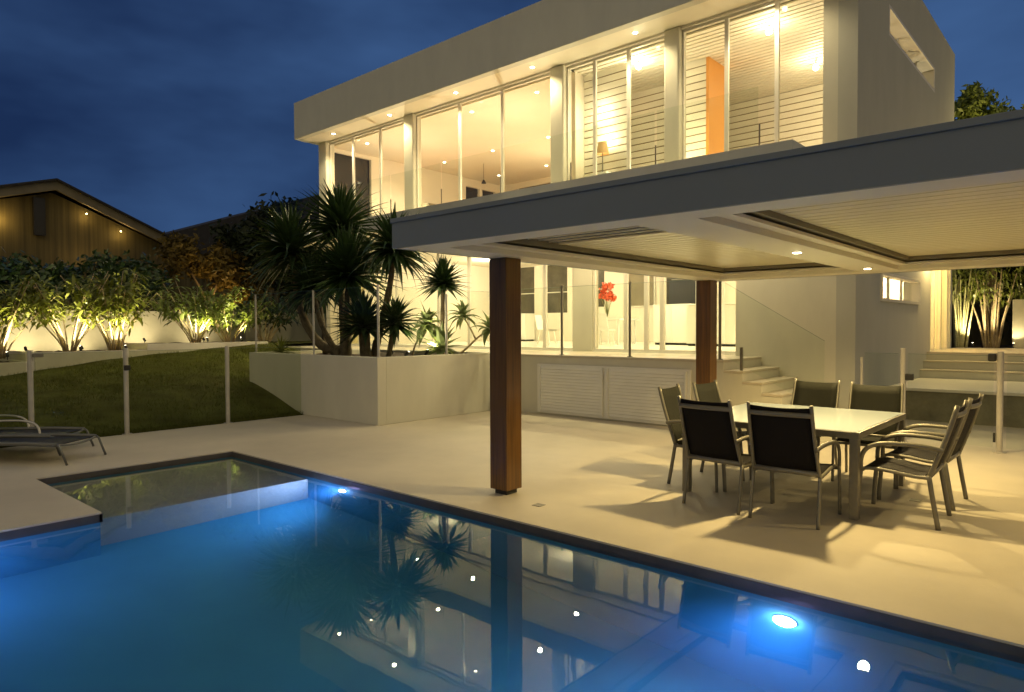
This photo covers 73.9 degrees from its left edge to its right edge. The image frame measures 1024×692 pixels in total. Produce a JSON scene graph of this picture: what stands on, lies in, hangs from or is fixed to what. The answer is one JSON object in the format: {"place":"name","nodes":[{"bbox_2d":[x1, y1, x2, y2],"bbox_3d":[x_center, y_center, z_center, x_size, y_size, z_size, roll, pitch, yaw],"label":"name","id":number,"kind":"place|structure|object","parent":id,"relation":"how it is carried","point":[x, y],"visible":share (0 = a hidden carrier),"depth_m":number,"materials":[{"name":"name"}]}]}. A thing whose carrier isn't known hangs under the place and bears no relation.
{"place":"outdoors","nodes":[
{"label":"outdoors","id":0,"kind":"place"},
{"bbox_2d":[0,341,311,447],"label":"lawn","id":1,"kind":"structure","parent":0,"point":[106,409],"depth_m":12.82,"materials":[{"name":"green plant"}]},
{"bbox_2d":[0,359,34,375],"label":"garden bed","id":2,"kind":"object","parent":1,"relation":"on","point":[10,366],"visible":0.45,"depth_m":14.74,"materials":[{"name":"concrete"}]},
{"bbox_2d":[0,266,70,358],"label":"garden shrub","id":3,"kind":"object","parent":2,"relation":"on","point":[16,306],"visible":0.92,"depth_m":15.62,"materials":[{"name":"green plant"}]},
{"bbox_2d":[6,348,146,370],"bbox_3d":[-10.659,0.552,16.694,2.510,0.900,2.330,1,2,42],"label":"garden bed","id":4,"kind":"object","parent":1,"relation":"on","point":[52,359],"visible":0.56,"depth_m":15.66,"materials":[{"name":"soil"}]},
{"bbox_2d":[0,269,140,351],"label":"garden shrub","id":5,"kind":"object","parent":4,"relation":"on","point":[35,292],"visible":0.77,"depth_m":16.28,"materials":[{"name":"green plant"}]},
{"bbox_2d":[50,267,168,350],"bbox_3d":[-9.935,-0.927,17.087,2.331,2.147,2.576,1,2,42],"label":"garden shrub","id":6,"kind":"object","parent":4,"relation":"on","point":[126,306],"visible":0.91,"depth_m":16.91,"materials":[{"name":"green plant"}]},
{"bbox_2d":[0,178,169,310],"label":"neighbour house","id":7,"kind":"structure","parent":1,"relation":"on","point":[47,221],"depth_m":28.15,"materials":[{"name":"wood"}]},
{"bbox_2d":[0,247,176,309],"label":"hedge tree","id":8,"kind":"object","parent":1,"relation":"on","point":[106,264],"visible":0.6,"depth_m":19.64,"materials":[{"name":"green plant"}]},
{"bbox_2d":[0,310,326,358],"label":"garden wall","id":9,"kind":"structure","parent":1,"relation":"on","point":[151,330],"depth_m":19.16,"materials":[{"name":"beige paint"}]},
{"bbox_2d":[111,341,267,354],"bbox_3d":[-8.830,0.415,18.758,2.500,1.050,3.190,1,2,42],"label":"garden bed","id":10,"kind":"object","parent":1,"relation":"on","point":[173,347],"visible":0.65,"depth_m":17.41,"materials":[{"name":"soil"}]},
{"bbox_2d":[144,275,252,342],"bbox_3d":[-8.775,-0.959,18.698,2.307,1.798,2.934,1,2,42],"label":"garden shrub","id":11,"kind":"object","parent":10,"relation":"on","point":[173,315],"visible":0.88,"depth_m":18.58,"materials":[{"name":"green plant"}]},
{"bbox_2d":[174,293,281,341],"bbox_3d":[-8.003,-0.841,19.512,2.360,1.516,3.092,1,2,42],"label":"garden shrub","id":12,"kind":"object","parent":10,"relation":"on","point":[249,318],"visible":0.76,"depth_m":19.36,"materials":[{"name":"green plant"}]},
{"bbox_2d":[155,229,274,306],"bbox_3d":[-9.690,-1.860,22.539,2.206,3.829,3.786,1,2,42],"label":"amber tree","id":13,"kind":"object","parent":1,"relation":"on","point":[174,248],"visible":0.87,"depth_m":22.04,"materials":[{"name":"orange plant"}]},
{"bbox_2d":[208,191,325,308],"bbox_3d":[-7.811,-2.700,24.426,3.318,5.384,6.169,1,2,42],"label":"dark tree","id":14,"kind":"object","parent":1,"relation":"on","point":[232,240],"visible":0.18,"depth_m":22.90,"materials":[{"name":"green plant"}]},
{"bbox_2d":[230,286,310,342],"bbox_3d":[-7.379,-0.922,20.579,2.684,1.734,2.192,-1,2,-16],"label":"garden shrub","id":15,"kind":"object","parent":1,"relation":"on","point":[278,321],"visible":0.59,"depth_m":20.61,"materials":[{"name":"green plant"}]},
{"bbox_2d":[422,203,435,206],"bbox_3d":[-2.474,-3.632,20.142,0.450,1.088,0.415,1,2,42],"label":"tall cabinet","id":16,"kind":"object","parent":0,"point":[426,204],"visible":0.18,"depth_m":19.92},
{"bbox_2d":[0,411,1023,647],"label":"patio paving","id":17,"kind":"structure","parent":0,"point":[893,552],"depth_m":6.41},
{"bbox_2d":[0,414,94,455],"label":"sun lounger","id":18,"kind":"object","parent":17,"relation":"on","point":[28,429],"visible":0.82,"depth_m":9.24,"materials":[{"name":"grey metal"}]},
{"bbox_2d":[0,420,106,465],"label":"sun lounger","id":19,"kind":"object","parent":17,"relation":"on","point":[58,440],"visible":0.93,"depth_m":8.49,"materials":[{"name":"grey metal"}]},
{"bbox_2d":[0,346,300,434],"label":"glass fence","id":20,"kind":"object","parent":17,"relation":"on","point":[31,355],"visible":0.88,"depth_m":10.35,"materials":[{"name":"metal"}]},
{"bbox_2d":[249,349,489,425],"bbox_3d":[-2.825,0.688,13.718,4.280,1.120,2.960,1,2,42],"label":"planter","id":21,"kind":"object","parent":17,"relation":"on","point":[397,386],"visible":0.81,"depth_m":12.19,"materials":[{"name":"concrete"}]},
{"bbox_2d":[265,334,295,353],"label":"grass tuft","id":22,"kind":"object","parent":21,"relation":"on","point":[281,346],"visible":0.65,"depth_m":14.04,"materials":[{"name":"green plant"}]},
{"bbox_2d":[231,180,437,356],"bbox_3d":[-3.371,-1.549,13.717,5.282,3.688,3.157,1,2,42],"label":"dragon tree","id":23,"kind":"object","parent":21,"relation":"in","point":[350,263],"visible":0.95,"depth_m":13.42,"materials":[{"name":"green plant"}]},
{"bbox_2d":[254,284,483,357],"bbox_3d":[-2.807,-0.474,13.650,4.146,1.206,2.865,1,2,42],"label":"glass fence","id":24,"kind":"object","parent":21,"relation":"on","point":[378,330],"visible":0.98,"depth_m":12.42,"materials":[{"name":"metal"}]},
{"bbox_2d":[324,288,425,356],"bbox_3d":[-2.637,-0.422,12.642,2.106,1.423,1.647,1,2,42],"label":"spiky yucca","id":25,"kind":"object","parent":21,"relation":"on","point":[363,322],"visible":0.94,"depth_m":12.50,"materials":[{"name":"green plant"}]},
{"bbox_2d":[407,302,444,355],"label":"bent succulent","id":26,"kind":"object","parent":21,"relation":"on","point":[428,320],"visible":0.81,"depth_m":13.24,"materials":[{"name":"green plant"}]},
{"bbox_2d":[414,254,470,353],"bbox_3d":[-1.327,-0.759,13.149,1.236,2.035,1.250,0,2,11],"label":"yucca","id":27,"kind":"object","parent":21,"relation":"on","point":[442,276],"visible":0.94,"depth_m":13.01,"materials":[{"name":"green plant"}]},
{"bbox_2d":[416,300,489,354],"bbox_3d":[-0.973,-0.293,13.003,1.848,1.212,1.086,0,2,-5],"label":"pale succulent","id":28,"kind":"object","parent":21,"relation":"on","point":[438,345],"visible":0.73,"depth_m":12.93,"materials":[{"name":"green plant"}]},
{"bbox_2d":[532,503,544,506],"bbox_3d":[0.240,1.434,6.146,0.090,0.004,0.090,1,2,42],"label":"floor drain","id":29,"kind":"object","parent":17,"relation":"in","point":[538,504],"visible":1,"depth_m":6.15,"materials":[{"name":"silver"}]},
{"bbox_2d":[285,346,844,444],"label":"raised terrace","id":30,"kind":"structure","parent":17,"relation":"on","point":[617,386],"depth_m":11.52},
{"bbox_2d":[538,365,603,416],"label":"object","id":31,"kind":"structure","parent":30,"relation":"in","point":[571,390],"depth_m":12.17,"materials":[{"name":"white metal"}]},
{"bbox_2d":[532,280,722,359],"bbox_3d":[1.501,-0.456,11.926,4.595,1.266,0.091,1,2,42],"label":"terrace balustrade","id":32,"kind":"object","parent":30,"relation":"on","point":[719,321],"visible":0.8,"depth_m":11.46,"materials":[{"name":"metal"}]},
{"bbox_2d":[605,368,686,422],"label":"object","id":33,"kind":"structure","parent":30,"relation":"in","point":[631,394],"depth_m":11.26,"materials":[{"name":"white metal"}]},
{"bbox_2d":[726,283,823,370],"bbox_3d":[3.779,-0.026,9.888,1.440,1.854,0.030,1,2,42],"label":"stair balustrade","id":34,"kind":"object","parent":30,"relation":"on","point":[741,358],"visible":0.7,"depth_m":10.18,"materials":[{"name":"grey glass"}]},
{"bbox_2d":[271,0,954,408],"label":"house","id":35,"kind":"structure","parent":17,"relation":"on","point":[541,96],"depth_m":14.14,"materials":[{"name":"paint"}]},
{"bbox_2d":[329,136,352,192],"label":"upper window","id":36,"kind":"structure","parent":35,"relation":"in","point":[330,144],"depth_m":19.76,"materials":[{"name":"white metal"}]},
{"bbox_2d":[337,305,358,344],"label":"sliding door","id":37,"kind":"structure","parent":35,"relation":"in","point":[338,328],"depth_m":20.42,"materials":[{"name":"white metal"}]},
{"bbox_2d":[334,153,369,216],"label":"end window","id":38,"kind":"structure","parent":35,"relation":"in","point":[343,163],"depth_m":21.03,"materials":[{"name":"grey glass"}]},
{"bbox_2d":[353,127,380,214],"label":"upper window","id":39,"kind":"structure","parent":35,"relation":"in","point":[364,133],"depth_m":18.89,"materials":[{"name":"white metal"}]},
{"bbox_2d":[371,248,395,345],"bbox_3d":[-3.774,-1.373,19.142,1.700,2.760,0.060,1,2,42],"label":"sliding door","id":40,"kind":"structure","parent":35,"relation":"in","point":[379,248],"depth_m":18.58,"materials":[{"name":"white metal"}]},
{"bbox_2d":[380,120,403,214],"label":"upper window","id":41,"kind":"structure","parent":35,"relation":"in","point":[392,124],"depth_m":18.27,"materials":[{"name":"white metal"}]},
{"bbox_2d":[396,253,437,346],"bbox_3d":[-2.503,-1.348,18.013,1.700,2.760,0.060,1,2,42],"label":"sliding door","id":42,"kind":"structure","parent":35,"relation":"in","point":[397,282],"depth_m":18.48,"materials":[{"name":"white metal"}]},
{"bbox_2d":[416,102,459,207],"bbox_3d":[-1.822,-4.410,16.800,1.560,2.840,0.050,1,2,42],"label":"upper window","id":43,"kind":"structure","parent":35,"relation":"in","point":[455,104],"depth_m":17.25,"materials":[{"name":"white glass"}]},
{"bbox_2d":[438,254,468,347],"bbox_3d":[-1.456,-1.328,17.083,1.100,2.760,0.060,1,2,42],"label":"sliding door","id":44,"kind":"structure","parent":35,"relation":"in","point":[439,255],"depth_m":16.75,"materials":[{"name":"white glass"}]},
{"bbox_2d":[466,187,477,198],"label":"end window","id":45,"kind":"structure","parent":35,"relation":"in","point":[470,192],"depth_m":24.80,"materials":[{"name":"black glass"}]},
{"bbox_2d":[468,257,489,347],"bbox_3d":[-0.709,-1.314,16.419,0.900,2.760,0.060,1,2,42],"label":"sliding door","id":46,"kind":"structure","parent":35,"relation":"in","point":[469,258],"depth_m":16.68,"materials":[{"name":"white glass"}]},
{"bbox_2d":[459,88,501,199],"bbox_3d":[-0.723,-4.389,15.824,1.380,2.840,0.050,1,2,42],"label":"upper window","id":47,"kind":"structure","parent":35,"relation":"in","point":[498,90],"depth_m":16.22,"materials":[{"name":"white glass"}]},
{"bbox_2d":[482,190,492,195],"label":"end window","id":48,"kind":"structure","parent":35,"relation":"in","point":[484,193],"depth_m":25.37,"materials":[{"name":"black glass"}]},
{"bbox_2d":[502,73,549,191],"bbox_3d":[0.342,-4.368,14.878,1.470,2.840,0.050,1,2,42],"label":"upper window","id":49,"kind":"structure","parent":35,"relation":"in","point":[548,74],"depth_m":15.32,"materials":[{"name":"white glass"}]},
{"bbox_2d":[521,267,533,312],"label":"rear window","id":50,"kind":"structure","parent":35,"relation":"in","point":[527,273],"depth_m":25.22,"materials":[{"name":"grey glass"}]},
{"bbox_2d":[521,313,534,340],"bbox_3d":[0.160,-0.677,25.093,1.320,1.020,0.550,1,2,42],"label":"sideboard","id":51,"kind":"object","parent":35,"relation":"in","point":[527,326],"visible":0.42,"depth_m":24.59,"materials":[{"name":"white"}]},
{"bbox_2d":[521,265,543,348],"bbox_3d":[0.181,-1.296,15.629,1.480,2.760,0.060,1,2,42],"label":"sliding door","id":52,"kind":"structure","parent":35,"relation":"in","point":[543,265],"depth_m":15.16,"materials":[{"name":"white metal"}]},
{"bbox_2d":[534,315,556,344],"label":"white chair","id":53,"kind":"object","parent":35,"relation":"in","point":[539,322],"visible":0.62,"depth_m":19.63,"materials":[{"name":"white plastic"}]},
{"bbox_2d":[547,265,566,312],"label":"rear window","id":54,"kind":"structure","parent":35,"relation":"in","point":[556,275],"depth_m":24.32,"materials":[{"name":"grey glass"}]},
{"bbox_2d":[544,265,572,349],"bbox_3d":[1.041,-1.280,14.866,0.820,2.760,0.060,1,2,42],"label":"sliding door","id":55,"kind":"structure","parent":35,"relation":"in","point":[545,266],"depth_m":15.11,"materials":[{"name":"white metal"}]},
{"bbox_2d":[567,59,593,179],"bbox_3d":[1.411,-4.348,13.928,0.690,2.840,0.050,1,2,42],"label":"upper window","id":56,"kind":"structure","parent":35,"relation":"in","point":[592,60],"depth_m":14.10,"materials":[{"name":"white metal"}]},
{"bbox_2d":[598,270,603,306],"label":"rear window","id":57,"kind":"structure","parent":35,"relation":"in","point":[600,273],"depth_m":23.07,"materials":[{"name":"grey glass"}]},
{"bbox_2d":[598,314,614,345],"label":"white chair","id":58,"kind":"object","parent":35,"relation":"on","point":[602,323],"visible":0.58,"depth_m":18.14,"materials":[{"name":"white plastic"}]},
{"bbox_2d":[593,270,624,350],"bbox_3d":[2.013,-1.261,14.003,0.780,2.760,0.060,1,2,42],"label":"sliding door","id":59,"kind":"structure","parent":35,"relation":"in","point":[594,271],"depth_m":14.22,"materials":[{"name":"white metal"}]},
{"bbox_2d":[594,48,627,174],"bbox_3d":[1.965,-4.337,13.437,0.790,2.840,0.050,1,2,42],"label":"upper window","id":60,"kind":"structure","parent":35,"relation":"in","point":[626,49],"depth_m":13.64,"materials":[{"name":"white metal"}]},
{"bbox_2d":[599,318,639,344],"bbox_3d":[2.775,-0.406,19.534,1.400,0.750,1.100,1,2,42],"label":"indoor table","id":61,"kind":"object","parent":35,"relation":"on","point":[617,320],"visible":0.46,"depth_m":19.34,"materials":[{"name":"white"}]},
{"bbox_2d":[598,282,616,316],"bbox_3d":[2.714,-1.306,19.340,0.532,1.060,0.703,0,2,-7],"label":"flower vase","id":62,"kind":"object","parent":61,"relation":"on","point":[608,296],"visible":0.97,"depth_m":19.23,"materials":[{"name":"red glass"}]},
{"bbox_2d":[625,273,645,351],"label":"sliding door","id":63,"kind":"structure","parent":35,"relation":"in","point":[626,275],"depth_m":13.71,"materials":[{"name":"white metal"}]},
{"bbox_2d":[629,274,655,306],"bbox_3d":[4.159,-1.900,21.888,1.000,1.300,0.065,1,2,42],"label":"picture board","id":64,"kind":"object","parent":35,"relation":"attached to","point":[637,289],"visible":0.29,"depth_m":21.88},
{"bbox_2d":[628,36,663,168],"bbox_3d":[2.570,-4.325,12.899,0.830,2.840,0.050,1,2,42],"label":"upper window","id":65,"kind":"structure","parent":35,"relation":"in","point":[660,38],"depth_m":13.13,"materials":[{"name":"white metal"}]},
{"bbox_2d":[646,276,661,351],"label":"sliding door","id":66,"kind":"structure","parent":35,"relation":"in","point":[647,277],"depth_m":13.40,"materials":[{"name":"white metal"}]},
{"bbox_2d":[662,277,695,352],"bbox_3d":[3.198,-1.238,12.950,0.750,2.760,0.060,1,2,42],"label":"sliding door","id":67,"kind":"structure","parent":35,"relation":"in","point":[663,278],"depth_m":13.17,"materials":[{"name":"white metal"}]},
{"bbox_2d":[682,16,726,158],"bbox_3d":[3.426,-4.309,12.139,0.840,2.840,0.050,1,2,42],"label":"upper window","id":68,"kind":"structure","parent":35,"relation":"in","point":[724,18],"depth_m":12.28,"materials":[{"name":"white metal"}]},
{"bbox_2d":[717,351,735,353],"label":"sliding door","id":69,"kind":"structure","parent":35,"relation":"in","point":[728,352],"depth_m":12.31,"materials":[{"name":"white glass"}]},
{"bbox_2d":[726,0,776,150],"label":"upper window","id":70,"kind":"structure","parent":35,"relation":"in","point":[774,2],"depth_m":11.69,"materials":[{"name":"white metal"}]},
{"bbox_2d":[766,23,771,34],"bbox_3d":[4.565,-5.629,12.097,0.110,0.203,0.110,1,2,42],"label":"pendant lamp","id":71,"kind":"object","parent":35,"relation":"hanging from","point":[768,31],"visible":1,"depth_m":12.07,"materials":[{"name":"beige"}]},
{"bbox_2d":[776,0,787,141],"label":"upper window","id":72,"kind":"structure","parent":35,"relation":"in","point":[778,1],"depth_m":11.25,"materials":[{"name":"white metal"}]},
{"bbox_2d":[813,58,818,69],"bbox_3d":[6.101,-5.658,13.676,0.110,0.243,0.110,1,2,42],"label":"pendant lamp","id":73,"kind":"object","parent":35,"relation":"hanging from","point":[815,67],"visible":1,"depth_m":13.65,"materials":[{"name":"beige"}]},
{"bbox_2d":[880,273,920,304],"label":"side window","id":74,"kind":"structure","parent":35,"relation":"in","point":[915,284],"depth_m":12.96,"materials":[{"name":"white metal"}]},
{"bbox_2d":[889,4,934,92],"bbox_3d":[7.673,-5.646,13.216,0.242,0.520,3.900,1,2,42],"label":"side window","id":75,"kind":"structure","parent":35,"relation":"in","point":[903,37],"depth_m":13.32,"materials":[{"name":"clear glass"}]},
{"bbox_2d":[930,270,947,349],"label":"wall","id":76,"kind":"structure","parent":35,"relation":"in","point":[941,275],"depth_m":15.81,"materials":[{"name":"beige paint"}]},
{"bbox_2d":[658,383,744,491],"bbox_3d":[1.947,0.912,7.043,0.742,0.993,0.602,1,2,36],"label":"dining chair","id":77,"kind":"object","parent":17,"relation":"on","point":[669,401],"visible":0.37,"depth_m":7.05,"materials":[{"name":"metal"}]},
{"bbox_2d":[390,109,1023,494],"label":"patio roof","id":78,"kind":"structure","parent":17,"relation":"on","point":[943,196],"depth_m":5.00,"materials":[{"name":"grey paint"}]},
{"bbox_2d":[692,380,751,479],"bbox_3d":[2.446,0.896,7.544,0.742,0.993,0.602,1,2,45],"label":"dining chair","id":79,"kind":"object","parent":17,"relation":"on","point":[707,392],"visible":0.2,"depth_m":7.71,"materials":[{"name":"fabric"}]},
{"bbox_2d":[677,395,774,514],"bbox_3d":[1.915,0.936,6.145,0.742,0.993,0.602,-2,2,-42],"label":"dining chair","id":80,"kind":"object","parent":17,"relation":"on","point":[709,433],"visible":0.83,"depth_m":5.95,"materials":[{"name":"fabric"}]},
{"bbox_2d":[746,401,841,529],"bbox_3d":[2.349,0.946,5.706,0.602,0.993,0.742,1,2,40],"label":"dining chair","id":81,"kind":"object","parent":17,"relation":"on","point":[783,440],"visible":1,"depth_m":5.50,"materials":[{"name":"fabric"}]},
{"bbox_2d":[682,402,905,520],"bbox_3d":[2.806,1.043,6.745,1.590,0.732,1.680,1,2,42],"label":"dining table","id":82,"kind":"object","parent":17,"relation":"on","point":[854,426],"visible":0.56,"depth_m":6.23,"materials":[{"name":"grey"}]},
{"bbox_2d":[791,378,840,477],"bbox_3d":[3.292,0.889,7.669,0.742,0.993,0.602,-2,2,-44],"label":"dining chair","id":83,"kind":"object","parent":17,"relation":"on","point":[816,394],"visible":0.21,"depth_m":7.85,"materials":[{"name":"fabric"}]},
{"bbox_2d":[831,382,903,488],"bbox_3d":[3.758,0.901,7.148,0.602,0.993,0.742,1,2,38],"label":"dining chair","id":84,"kind":"object","parent":17,"relation":"on","point":[878,398],"visible":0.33,"depth_m":7.31,"materials":[{"name":"fabric"}]},
{"bbox_2d":[860,400,968,530],"bbox_3d":[3.338,0.942,5.681,0.742,0.993,0.602,1,2,41],"label":"dining chair","id":85,"kind":"object","parent":17,"relation":"on","point":[905,468],"visible":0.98,"depth_m":5.62,"materials":[{"name":"metal"}]},
{"bbox_2d":[909,498,921,501],"bbox_3d":[3.705,1.417,6.251,0.090,0.004,0.090,1,2,42],"label":"floor drain","id":86,"kind":"object","parent":17,"relation":"on","point":[915,500],"visible":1,"depth_m":6.24,"materials":[{"name":"grey metal"}]},
{"bbox_2d":[877,393,983,510],"bbox_3d":[3.841,0.925,6.247,0.742,0.993,0.602,1,2,44],"label":"dining chair","id":87,"kind":"object","parent":17,"relation":"on","point":[929,456],"visible":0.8,"depth_m":6.20,"materials":[{"name":"metal"}]},
{"bbox_2d":[860,348,1023,453],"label":"pool gate fence","id":88,"kind":"object","parent":17,"relation":"on","point":[998,434],"visible":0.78,"depth_m":8.57,"materials":[{"name":"metal"}]},
{"bbox_2d":[890,348,1023,427],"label":"garden steps","id":89,"kind":"structure","parent":17,"relation":"on","point":[962,373],"depth_m":11.86,"materials":[{"name":"concrete"}]},
{"bbox_2d":[0,452,1023,657],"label":"swimming pool","id":90,"kind":"structure","parent":0,"point":[993,645],"depth_m":5.00,"materials":[{"name":"paint"}]},
{"bbox_2d":[0,456,1023,691],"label":"pool water","id":91,"kind":"structure","parent":90,"relation":"in","point":[229,574],"depth_m":3.99,"materials":[{"name":"blue liquid"}]},
{"bbox_2d":[0,0,1023,231],"label":"sky","id":92,"kind":"structure","parent":0,"point":[171,115],"materials":[{"name":"blue"}]},
{"bbox_2d":[590,171,610,175],"bbox_3d":[1.874,-3.249,14.059,0.400,0.608,0.350,1,2,42],"label":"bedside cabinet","id":93,"kind":"object","parent":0,"point":[603,172],"visible":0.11,"depth_m":13.88,"materials":[{"name":"white wood"}]},
{"bbox_2d":[597,141,608,171],"bbox_3d":[1.868,-3.872,14.039,0.260,0.640,0.260,1,2,42],"label":"table lamp","id":94,"kind":"object","parent":93,"relation":"on","point":[602,149],"visible":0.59,"depth_m":13.95,"materials":[{"name":"fabric"}]},
{"bbox_2d":[653,304,687,344],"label":"kitchen island","id":95,"kind":"structure","parent":0,"point":[675,324],"depth_m":18.37,"materials":[{"name":"white"}]},
{"bbox_2d":[666,278,695,303],"bbox_3d":[5.330,-1.268,20.509,1.300,2.400,0.510,1,2,42],"label":"window frame","id":96,"kind":"object","parent":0,"point":[678,291],"depth_m":20.45,"materials":[{"name":"white metal"}]},
{"bbox_2d":[669,280,695,303],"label":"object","id":97,"kind":"structure","parent":96,"relation":"in","point":[680,292],"depth_m":20.41,"materials":[{"name":"black"}]},
{"bbox_2d":[686,303,735,346],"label":"kitchen island","id":98,"kind":"structure","parent":0,"point":[728,325],"depth_m":16.77,"materials":[{"name":"white"}]},
{"bbox_2d":[964,345,1017,381],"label":"garden soil","id":99,"kind":"structure","parent":0,"point":[1001,346],"depth_m":19.74,"materials":[{"name":"black soil"}]},
{"bbox_2d":[952,268,996,347],"bbox_3d":[11.849,-1.544,17.864,1.583,3.346,1.647,1,2,42],"label":"bamboo clump","id":100,"kind":"object","parent":99,"relation":"on","point":[959,332],"visible":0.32,"depth_m":17.78,"materials":[{"name":"green plant"}]},
{"bbox_2d":[951,286,1021,347],"bbox_3d":[17.669,-1.334,19.116,15.000,2.900,0.100,1,2,42],"label":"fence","id":101,"kind":"object","parent":99,"relation":"on","point":[975,336],"depth_m":21.61,"materials":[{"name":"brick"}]},
{"bbox_2d":[952,266,1023,340],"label":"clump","id":102,"kind":"object","parent":99,"relation":"on","point":[1005,279],"visible":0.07,"depth_m":19.83,"materials":[{"name":"green plant"}]},
{"bbox_2d":[954,81,1023,347],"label":"corner tree","id":103,"kind":"object","parent":99,"relation":"on","point":[972,101],"visible":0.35,"depth_m":18.00,"materials":[{"name":"green plant"}]},
{"bbox_2d":[958,266,1023,347],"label":"bamboo clump","id":104,"kind":"object","parent":99,"relation":"on","point":[993,340],"visible":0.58,"depth_m":17.66,"materials":[{"name":"green plant"}]},
{"bbox_2d":[998,266,1023,298],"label":"bamboo clump","id":105,"kind":"object","parent":99,"relation":"on","point":[1019,289],"visible":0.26,"depth_m":17.79,"materials":[{"name":"green plant"}]},
{"bbox_2d":[1012,299,1023,347],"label":"garden pier","id":106,"kind":"structure","parent":99,"relation":"on","point":[1018,324],"depth_m":16.83,"materials":[{"name":"beige paint"}]},
{"bbox_3d":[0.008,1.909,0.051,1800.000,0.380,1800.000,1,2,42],"label":"ground","id":107,"kind":"structure","parent":0,"visible":0},
{"bbox_2d":[165,195,325,313],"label":"house","id":108,"kind":"structure","parent":107,"relation":"on","point":[202,231],"depth_m":42.12,"materials":[{"name":"tile"}]}
]}

